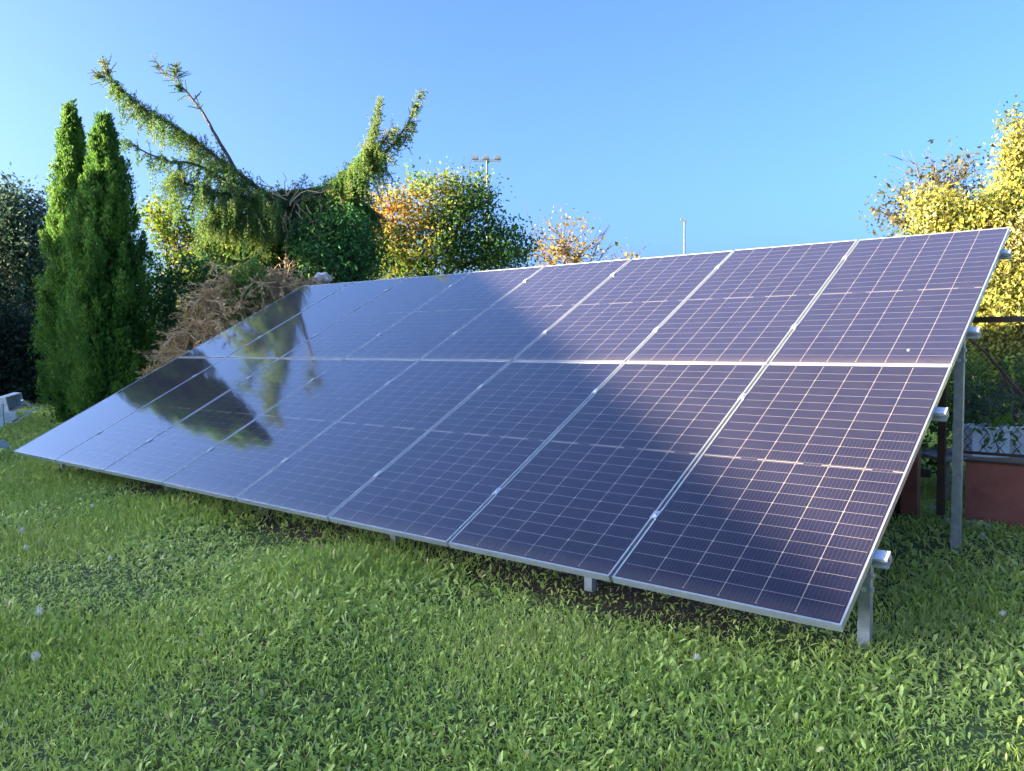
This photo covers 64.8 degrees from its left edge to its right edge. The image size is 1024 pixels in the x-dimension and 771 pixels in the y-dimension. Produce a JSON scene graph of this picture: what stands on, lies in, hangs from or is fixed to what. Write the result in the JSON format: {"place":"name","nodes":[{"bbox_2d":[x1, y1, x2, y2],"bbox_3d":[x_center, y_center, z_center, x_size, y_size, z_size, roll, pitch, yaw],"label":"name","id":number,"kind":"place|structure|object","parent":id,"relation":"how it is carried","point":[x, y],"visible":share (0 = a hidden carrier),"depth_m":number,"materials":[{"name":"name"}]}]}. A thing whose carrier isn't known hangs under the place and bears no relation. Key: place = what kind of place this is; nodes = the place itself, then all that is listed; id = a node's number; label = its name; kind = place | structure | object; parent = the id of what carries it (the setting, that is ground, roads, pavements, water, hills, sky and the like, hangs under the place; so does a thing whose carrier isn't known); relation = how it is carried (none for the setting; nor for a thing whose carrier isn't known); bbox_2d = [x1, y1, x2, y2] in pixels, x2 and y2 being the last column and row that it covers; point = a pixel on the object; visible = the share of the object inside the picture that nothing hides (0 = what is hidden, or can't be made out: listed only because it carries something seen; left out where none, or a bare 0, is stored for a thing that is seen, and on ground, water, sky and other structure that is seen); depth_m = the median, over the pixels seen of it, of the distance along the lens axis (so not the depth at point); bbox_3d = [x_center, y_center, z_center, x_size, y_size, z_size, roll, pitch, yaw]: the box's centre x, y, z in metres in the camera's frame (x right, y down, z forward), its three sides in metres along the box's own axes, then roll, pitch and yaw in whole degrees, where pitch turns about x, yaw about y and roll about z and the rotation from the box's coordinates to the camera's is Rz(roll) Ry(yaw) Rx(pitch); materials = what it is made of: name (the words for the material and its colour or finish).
{"place":"outdoors","nodes":[
{"label":"outdoors","id":0,"kind":"place"},
{"bbox_2d":[0,361,1023,770],"bbox_3d":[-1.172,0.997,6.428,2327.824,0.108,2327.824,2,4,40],"label":"lawn ground","id":1,"kind":"structure","parent":0,"point":[632,609],"depth_m":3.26,"materials":[{"name":"green plant"}]},
{"bbox_2d":[0,404,4,428],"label":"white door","id":2,"kind":"structure","parent":1,"relation":"on","point":[2,421],"depth_m":12.50,"materials":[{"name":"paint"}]},
{"bbox_2d":[0,440,11,453],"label":"stone","id":3,"kind":"object","parent":1,"relation":"on","point":[5,444],"visible":0.43,"depth_m":10.18,"materials":[{"name":"grey stone"}]},
{"bbox_2d":[4,412,17,422],"bbox_3d":[-8.226,0.527,13.252,0.180,0.182,0.057,-1,3,-14],"label":"white board","id":4,"kind":"object","parent":1,"relation":"on","point":[10,417],"visible":0.97,"depth_m":13.23,"materials":[{"name":"paint"}]},
{"bbox_2d":[0,162,54,324],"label":"broad tree","id":5,"kind":"object","parent":1,"relation":"on","point":[20,266],"visible":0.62,"depth_m":24.60,"materials":[{"name":"green plant"}]},
{"bbox_2d":[0,291,54,406],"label":"evergreen shrub","id":6,"kind":"object","parent":1,"relation":"on","point":[18,372],"visible":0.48,"depth_m":17.78,"materials":[{"name":"green plant"}]},
{"bbox_2d":[31,651,40,673],"bbox_3d":[-1.915,1.138,3.249,0.037,0.136,0.037,2,4,40],"label":"dandelion","id":7,"kind":"object","parent":1,"relation":"on","point":[35,656],"visible":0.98,"depth_m":3.24,"materials":[{"name":"white plant"}]},
{"bbox_2d":[35,607,43,648],"bbox_3d":[-2.045,1.073,3.495,0.037,0.234,0.037,2,4,40],"label":"dandelion","id":8,"kind":"object","parent":1,"relation":"on","point":[39,612],"visible":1,"depth_m":3.49,"materials":[{"name":"white plant"}]},
{"bbox_2d":[24,98,88,423],"bbox_3d":[-7.148,-1.911,13.190,1.450,5.485,1.391,2,4,40],"label":"cypress","id":9,"kind":"object","parent":1,"relation":"on","point":[67,170],"visible":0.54,"depth_m":12.89,"materials":[{"name":"green plant"}]},
{"bbox_2d":[50,108,166,415],"bbox_3d":[-6.069,-1.652,12.198,1.692,5.007,1.688,2,4,40],"label":"cypress","id":10,"kind":"object","parent":1,"relation":"on","point":[103,330],"visible":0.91,"depth_m":11.87,"materials":[{"name":"green plant"}]},
{"bbox_2d":[137,235,240,367],"bbox_3d":[-5.695,-0.970,13.702,2.018,3.267,2.226,2,4,40],"label":"evergreen shrub","id":11,"kind":"object","parent":1,"relation":"on","point":[167,280],"visible":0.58,"depth_m":13.53,"materials":[{"name":"green plant"}]},
{"bbox_2d":[131,189,253,319],"bbox_3d":[-6.060,-1.631,15.641,2.403,4.409,1.733,-1,3,-11],"label":"lime shrub","id":12,"kind":"object","parent":1,"relation":"on","point":[166,236],"visible":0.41,"depth_m":15.29,"materials":[{"name":"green plant"}]},
{"bbox_2d":[133,254,333,378],"bbox_3d":[-3.871,-0.317,12.480,3.483,3.331,2.776,-1,3,-15],"label":"brush pile","id":13,"kind":"object","parent":1,"relation":"on","point":[252,291],"visible":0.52,"depth_m":11.81,"materials":[{"name":"brown wood"}]},
{"bbox_2d":[312,272,331,284],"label":"broken block","id":14,"kind":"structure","parent":13,"relation":"on","point":[318,275],"depth_m":12.79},
{"bbox_2d":[88,52,429,293],"bbox_3d":[-4.677,-2.883,15.393,6.083,6.878,3.211,-1,3,-12],"label":"weeping spruce","id":15,"kind":"object","parent":1,"relation":"on","point":[259,226],"visible":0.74,"depth_m":14.72,"materials":[{"name":"green plant"}]},
{"bbox_2d":[277,190,402,284],"bbox_3d":[-3.122,-1.420,14.360,2.108,4.056,1.880,0,3,12],"label":"evergreen shrub","id":16,"kind":"object","parent":1,"relation":"on","point":[341,268],"visible":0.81,"depth_m":14.19,"materials":[{"name":"green plant"}]},
{"bbox_2d":[364,155,549,279],"bbox_3d":[-1.594,-2.488,18.368,5.054,5.736,2.735,-1,3,-10],"label":"autumn tree","id":17,"kind":"object","parent":1,"relation":"on","point":[462,207],"visible":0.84,"depth_m":18.07,"materials":[{"name":"green plant"}]},
{"bbox_2d":[472,155,500,237],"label":"floodlight mast","id":18,"kind":"object","parent":1,"relation":"on","point":[486,158],"visible":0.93,"depth_m":61.94,"materials":[{"name":"metal"}]},
{"bbox_2d":[60,249,1011,649],"bbox_3d":[-0.779,0.124,7.246,8.575,2.319,3.404,2,4,40],"label":"mounting frame","id":19,"kind":"object","parent":1,"relation":"on","point":[882,559],"visible":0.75,"depth_m":4.84,"materials":[{"name":"metal"}]},
{"bbox_2d":[14,357,223,462],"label":"solar panel","id":20,"kind":"object","parent":19,"relation":"attached to","point":[52,445],"visible":0.94,"depth_m":8.75,"materials":[{"name":"glass"}]},
{"bbox_2d":[55,358,278,472],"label":"solar panel","id":21,"kind":"object","parent":19,"relation":"attached to","point":[102,451],"visible":0.94,"depth_m":8.07,"materials":[{"name":"glass"}]},
{"bbox_2d":[104,359,342,485],"bbox_3d":[-2.628,0.263,7.508,1.042,0.038,2.071,2,31,40],"label":"solar panel","id":22,"kind":"object","parent":19,"relation":"attached to","point":[160,459],"visible":0.94,"depth_m":7.39,"materials":[{"name":"glass"}]},
{"bbox_2d":[179,282,350,357],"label":"solar panel","id":23,"kind":"object","parent":19,"relation":"attached to","point":[239,335],"visible":0.83,"depth_m":10.15,"materials":[{"name":"glass"}]},
{"bbox_2d":[163,359,418,501],"bbox_3d":[-1.811,0.292,6.832,1.042,0.037,2.071,2,31,40],"label":"solar panel","id":24,"kind":"object","parent":19,"relation":"attached to","point":[233,467],"visible":0.94,"depth_m":6.70,"materials":[{"name":"glass"}]},
{"bbox_2d":[226,277,406,358],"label":"solar panel","id":25,"kind":"object","parent":19,"relation":"attached to","point":[290,335],"visible":0.84,"depth_m":9.47,"materials":[{"name":"glass"}]},
{"bbox_2d":[236,360,510,521],"bbox_3d":[-0.994,0.321,6.157,1.042,0.037,2.071,2,31,40],"label":"solar panel","id":26,"kind":"object","parent":19,"relation":"attached to","point":[327,473],"visible":0.94,"depth_m":6.01,"materials":[{"name":"glass"}]},
{"bbox_2d":[281,272,470,358],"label":"solar panel","id":27,"kind":"object","parent":19,"relation":"attached to","point":[351,333],"visible":0.83,"depth_m":8.79,"materials":[{"name":"glass"}]},
{"bbox_2d":[345,266,544,359],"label":"solar panel","id":28,"kind":"object","parent":19,"relation":"attached to","point":[424,330],"visible":0.83,"depth_m":8.11,"materials":[{"name":"glass"}]},
{"bbox_2d":[328,361,622,546],"bbox_3d":[-0.177,0.351,5.483,1.042,0.038,2.071,2,31,40],"label":"solar panel","id":29,"kind":"object","parent":19,"relation":"attached to","point":[441,482],"visible":0.94,"depth_m":5.32,"materials":[{"name":"glass"}]},
{"bbox_2d":[421,259,630,361],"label":"solar panel","id":30,"kind":"object","parent":19,"relation":"attached to","point":[511,326],"visible":0.83,"depth_m":7.42,"materials":[{"name":"glass"}]},
{"bbox_2d":[449,362,765,581],"bbox_3d":[0.639,0.380,4.808,1.042,0.037,2.071,2,31,40],"label":"solar panel","id":31,"kind":"object","parent":19,"relation":"attached to","point":[590,487],"visible":0.94,"depth_m":4.63,"materials":[{"name":"glass"}]},
{"bbox_2d":[513,250,733,363],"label":"solar panel","id":32,"kind":"object","parent":19,"relation":"attached to","point":[624,312],"visible":0.83,"depth_m":6.73,"materials":[{"name":"glass"}]},
{"bbox_2d":[626,240,857,365],"bbox_3d":[1.815,-0.662,6.184,1.042,0.036,2.071,2,31,40],"label":"solar panel","id":33,"kind":"object","parent":19,"relation":"attached to","point":[747,306],"visible":0.83,"depth_m":6.05,"materials":[{"name":"glass"}]},
{"bbox_2d":[612,364,951,631],"bbox_3d":[1.456,0.409,4.132,1.042,0.037,2.071,2,31,40],"label":"solar panel","id":34,"kind":"object","parent":19,"relation":"attached to","point":[782,501],"visible":1,"depth_m":3.92,"materials":[{"name":"glass"}]},
{"bbox_2d":[769,227,1009,369],"bbox_3d":[2.632,-0.633,5.510,1.042,0.037,2.071,2,31,40],"label":"solar panel","id":35,"kind":"object","parent":19,"relation":"attached to","point":[885,301],"visible":0.93,"depth_m":5.36,"materials":[{"name":"glass"}]},
{"bbox_2d":[525,204,612,266],"bbox_3d":[1.641,-2.615,22.929,3.077,5.468,2.388,2,4,40],"label":"golden tree","id":36,"kind":"object","parent":1,"relation":"on","point":[563,252],"visible":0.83,"depth_m":22.89,"materials":[{"name":"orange plant"}]},
{"bbox_2d":[680,218,686,253],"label":"street lamp","id":37,"kind":"object","parent":1,"relation":"on","point":[682,220],"visible":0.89,"depth_m":57.99,"materials":[{"name":"metal"}]},
{"bbox_2d":[694,654,699,681],"bbox_3d":[0.735,1.127,3.207,0.024,0.123,0.025,2,4,40],"label":"dandelion","id":38,"kind":"object","parent":1,"relation":"on","point":[696,656],"visible":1,"depth_m":3.20,"materials":[{"name":"white plant"}]},
{"bbox_2d":[894,381,947,519],"bbox_3d":[1.798,0.374,6.771,3.305,1.350,0.190,2,4,40],"label":"board fence","id":39,"kind":"object","parent":1,"relation":"on","point":[908,501],"visible":0.01,"depth_m":5.76,"materials":[{"name":"red paint"}]},
{"bbox_2d":[859,136,1001,236],"bbox_3d":[6.854,-1.677,13.113,2.485,4.555,1.833,0,3,10],"label":"olive tree","id":40,"kind":"object","parent":1,"relation":"on","point":[891,215],"visible":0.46,"depth_m":12.91,"materials":[{"name":"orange plant"}]},
{"bbox_2d":[921,345,974,473],"bbox_3d":[3.366,0.210,7.333,1.489,1.676,1.294,2,4,40],"label":"garden shrub","id":41,"kind":"object","parent":1,"relation":"on","point":[930,462],"visible":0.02,"depth_m":6.92,"materials":[{"name":"green plant"}]},
{"bbox_2d":[874,95,1023,421],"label":"yellow tree","id":42,"kind":"object","parent":1,"relation":"on","point":[1001,205],"visible":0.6,"depth_m":8.86,"materials":[{"name":"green plant"}]},
{"bbox_2d":[942,518,992,529],"bbox_3d":[3.115,0.954,5.537,0.332,0.060,0.096,2,4,40],"label":"stone","id":43,"kind":"object","parent":1,"relation":"on","point":[983,523],"visible":0.25,"depth_m":5.49,"materials":[{"name":"grey stone"}]},
{"bbox_2d":[921,448,1023,501],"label":"potting bench","id":44,"kind":"object","parent":1,"relation":"on","point":[930,453],"visible":0.11,"depth_m":6.51,"materials":[{"name":"brown wood"}]},
{"bbox_2d":[952,423,1012,457],"bbox_3d":[3.827,0.446,6.587,0.324,0.245,0.312,0,3,0],"label":"planter","id":45,"kind":"object","parent":44,"relation":"on","point":[975,437],"visible":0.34,"depth_m":6.45,"materials":[{"name":"white plastic"}]},
{"bbox_2d":[948,375,1023,426],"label":"potted plant","id":46,"kind":"object","parent":44,"relation":"on","point":[976,399],"visible":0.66,"depth_m":6.71,"materials":[{"name":"green plant"}]},
{"bbox_2d":[972,407,1023,452],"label":"potted plant","id":47,"kind":"object","parent":44,"relation":"on","point":[1007,420],"visible":0.66,"depth_m":6.39,"materials":[{"name":"green plant"}]},
{"bbox_2d":[999,414,1023,454],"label":"bucket","id":48,"kind":"object","parent":44,"relation":"on","point":[1021,441],"visible":0.3,"depth_m":6.44,"materials":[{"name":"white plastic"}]},
{"bbox_2d":[927,342,1023,446],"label":"garden shrub","id":49,"kind":"object","parent":1,"relation":"on","point":[1010,371],"visible":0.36,"depth_m":7.55,"materials":[{"name":"green plant"}]},
{"bbox_2d":[952,316,1023,527],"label":"chain link fence","id":50,"kind":"object","parent":1,"relation":"on","point":[994,489],"visible":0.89,"depth_m":5.57,"materials":[{"name":"red paint"}]},
{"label":"scrap timber","id":51,"kind":"object","parent":1,"relation":"on","visible":0},
{"bbox_2d":[18,406,38,420],"bbox_3d":[-7.941,0.459,13.255,0.313,0.214,0.036,-2,4,-32],"label":"scrap timber","id":52,"kind":"object","parent":51,"relation":"on","point":[28,413],"visible":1,"depth_m":13.23,"materials":[{"name":"white paint"}]},
{"bbox_2d":[0,0,1023,318],"label":"sky","id":53,"kind":"structure","parent":0,"point":[748,123],"materials":[{"name":"blue"}]},
{"bbox_2d":[607,237,648,260],"bbox_3d":[3.779,-2.438,26.089,1.366,4.731,1.266,2,4,40],"label":"bare tree","id":54,"kind":"object","parent":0,"point":[631,255],"visible":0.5,"depth_m":26.02,"materials":[{"name":"yellow plant"}]},
{"bbox_2d":[969,339,1023,422],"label":"leaning trunk","id":55,"kind":"object","parent":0,"point":[1007,377],"visible":0.6,"depth_m":6.89,"materials":[{"name":"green plant"}]},
{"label":"scrap timber","id":56,"kind":"object","parent":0,"visible":0},
{"bbox_2d":[0,392,24,411],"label":"white crate","id":57,"kind":"object","parent":56,"relation":"on","point":[11,399],"visible":0.77,"depth_m":13.44,"materials":[{"name":"paint"}]},
{"bbox_2d":[9,403,33,408],"bbox_3d":[-8.137,0.340,13.375,0.376,0.075,0.042,-2,3,-24],"label":"scrap timber","id":58,"kind":"object","parent":57,"relation":"on","point":[20,406],"visible":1,"depth_m":13.35,"materials":[{"name":"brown wood"}]},
{"bbox_2d":[21,399,30,406],"bbox_3d":[-7.998,0.289,13.295,0.049,0.132,0.170,1,3,22],"label":"scrap timber","id":59,"kind":"object","parent":56,"relation":"on","point":[26,402],"visible":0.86,"depth_m":13.27,"materials":[{"name":"white paint"}]}
]}

